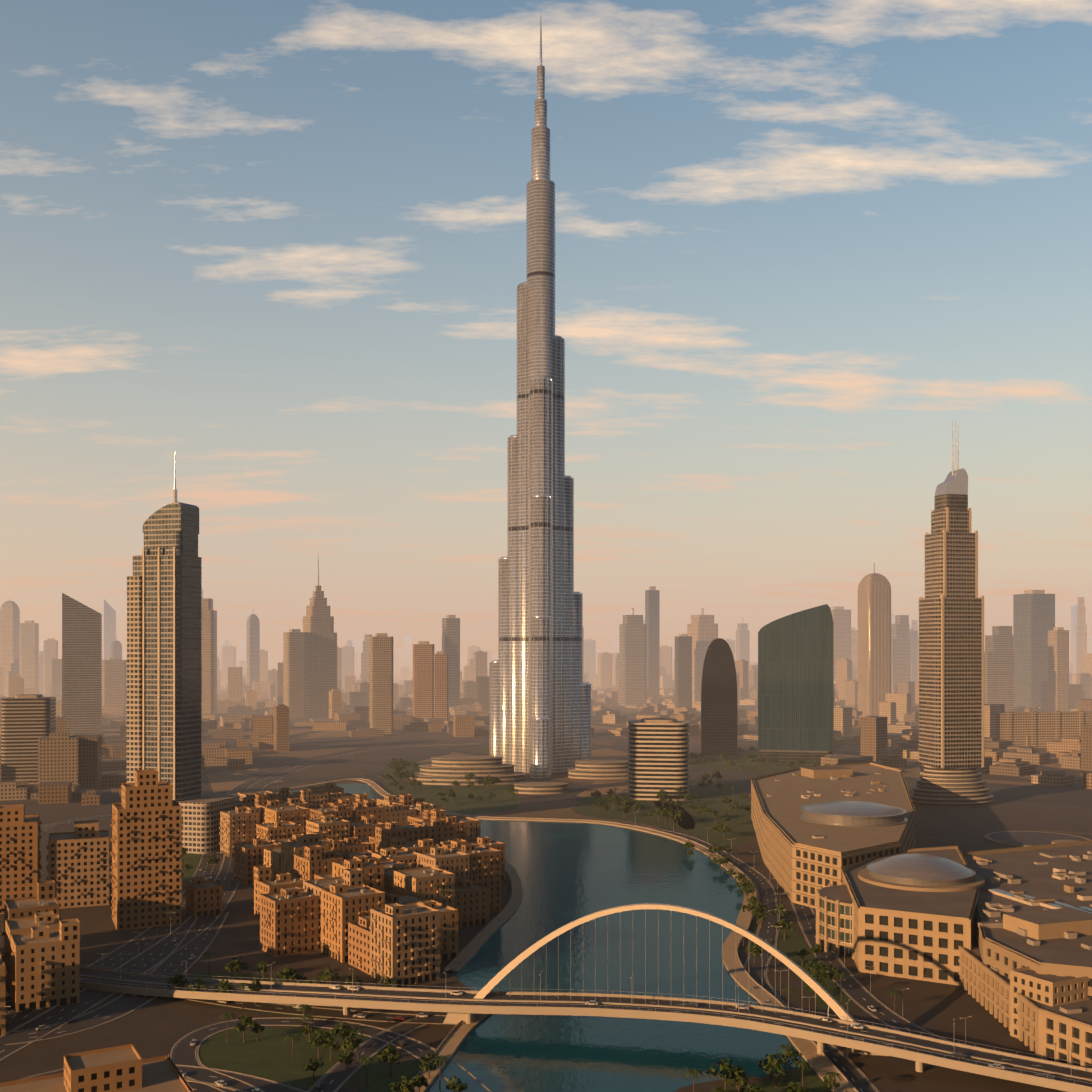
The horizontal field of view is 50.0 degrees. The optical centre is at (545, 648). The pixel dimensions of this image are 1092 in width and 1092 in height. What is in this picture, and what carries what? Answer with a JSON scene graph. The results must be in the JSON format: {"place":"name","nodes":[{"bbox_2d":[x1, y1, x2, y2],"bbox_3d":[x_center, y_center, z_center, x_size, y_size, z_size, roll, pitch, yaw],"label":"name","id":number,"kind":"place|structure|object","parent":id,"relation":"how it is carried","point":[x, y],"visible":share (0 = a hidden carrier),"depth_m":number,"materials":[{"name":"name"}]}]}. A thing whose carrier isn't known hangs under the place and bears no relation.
{"place":"outdoors","nodes":[
{"label":"outdoors","id":0,"kind":"place"},
{"bbox_2d":[275,783,803,1091],"bbox_3d":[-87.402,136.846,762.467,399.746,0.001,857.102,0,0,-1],"label":"water","id":1,"kind":"structure","parent":0,"point":[568,872],"depth_m":506.87,"materials":[{"name":"teal liquid"}]},
{"bbox_2d":[0,704,1082,1091],"bbox_3d":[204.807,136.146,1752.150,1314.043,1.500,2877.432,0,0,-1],"label":"road","id":2,"kind":"structure","parent":0,"point":[232,1060],"depth_m":467.00,"materials":[{"name":"grey asphalt"}]},
{"bbox_2d":[22,743,1054,1091],"bbox_3d":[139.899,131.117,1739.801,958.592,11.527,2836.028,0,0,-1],"label":"cars","id":3,"kind":"object","parent":2,"relation":"on","point":[362,1015],"visible":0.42,"depth_m":416.11,"materials":[{"name":"paint"}]},
{"bbox_2d":[6,811,1072,1074],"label":"street lamps","id":4,"kind":"object","parent":2,"relation":"on","point":[540,973],"visible":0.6,"depth_m":459.31,"materials":[{"name":"metal"}]},
{"bbox_2d":[0,652,1091,1091],"bbox_3d":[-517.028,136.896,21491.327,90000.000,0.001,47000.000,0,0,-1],"label":"ground","id":5,"kind":"structure","parent":0,"point":[158,1026],"depth_m":638.30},
{"bbox_2d":[0,769,223,1091],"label":"apartment buildings","id":6,"kind":"structure","parent":5,"relation":"on","point":[40,963],"depth_m":571.88,"materials":[{"name":"brown stone"}]},
{"bbox_2d":[126,460,239,853],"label":"tower","id":7,"kind":"structure","parent":5,"relation":"on","point":[164,660],"depth_m":792.54,"materials":[{"name":"concrete"}]},
{"bbox_2d":[219,783,505,986],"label":"apartment buildings","id":8,"kind":"structure","parent":5,"relation":"on","point":[401,889],"depth_m":594.45,"materials":[{"name":"brown stone"}]},
{"bbox_2d":[406,756,628,793],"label":"podium buildings","id":9,"kind":"structure","parent":5,"relation":"on","point":[444,770],"depth_m":1184.11,"materials":[{"name":"concrete"}]},
{"bbox_2d":[167,747,903,1091],"bbox_3d":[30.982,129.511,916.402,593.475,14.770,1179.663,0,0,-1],"label":"trees","id":10,"kind":"object","parent":5,"relation":"on","point":[727,1075],"visible":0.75,"depth_m":459.73,"materials":[{"name":"green plant"}]},
{"bbox_2d":[489,21,590,777],"bbox_3d":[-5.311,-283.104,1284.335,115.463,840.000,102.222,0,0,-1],"label":"skyscraper","id":11,"kind":"structure","parent":5,"relation":"on","point":[539,708],"depth_m":1293.98,"materials":[{"name":"metal"}]},
{"bbox_2d":[0,649,1091,805],"bbox_3d":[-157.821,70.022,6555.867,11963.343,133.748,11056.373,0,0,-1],"label":"city building","id":12,"kind":"structure","parent":5,"relation":"on","point":[70,768],"depth_m":1909.88,"materials":[{"name":"beige concrete"}]},
{"bbox_2d":[0,554,1091,783],"bbox_3d":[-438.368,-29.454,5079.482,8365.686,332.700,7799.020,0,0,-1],"label":"skyline","id":13,"kind":"structure","parent":5,"relation":"on","point":[1026,664],"depth_m":2374.28,"materials":[{"name":"concrete"}]},
{"bbox_2d":[80,903,1091,1091],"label":"arch bridge","id":14,"kind":"structure","parent":5,"relation":"on","point":[468,1006],"depth_m":412.87,"materials":[{"name":"concrete"}]},
{"bbox_2d":[628,604,833,800],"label":"office towers","id":15,"kind":"structure","parent":5,"relation":"on","point":[795,686],"depth_m":1408.28,"materials":[{"name":"glass"}]},
{"bbox_2d":[751,762,1091,1067],"bbox_3d":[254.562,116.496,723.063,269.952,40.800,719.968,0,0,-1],"label":"shopping mall","id":16,"kind":"structure","parent":5,"relation":"on","point":[1004,936],"depth_m":531.80,"materials":[{"name":"stone"}]},
{"bbox_2d":[0,0,1091,651],"label":"sky","id":17,"kind":"structure","parent":0,"point":[274,251],"materials":[{"name":"blue"}]},
{"bbox_2d":[910,421,993,806],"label":"tower","id":18,"kind":"structure","parent":0,"point":[951,647],"depth_m":1020.74,"materials":[{"name":"concrete"}]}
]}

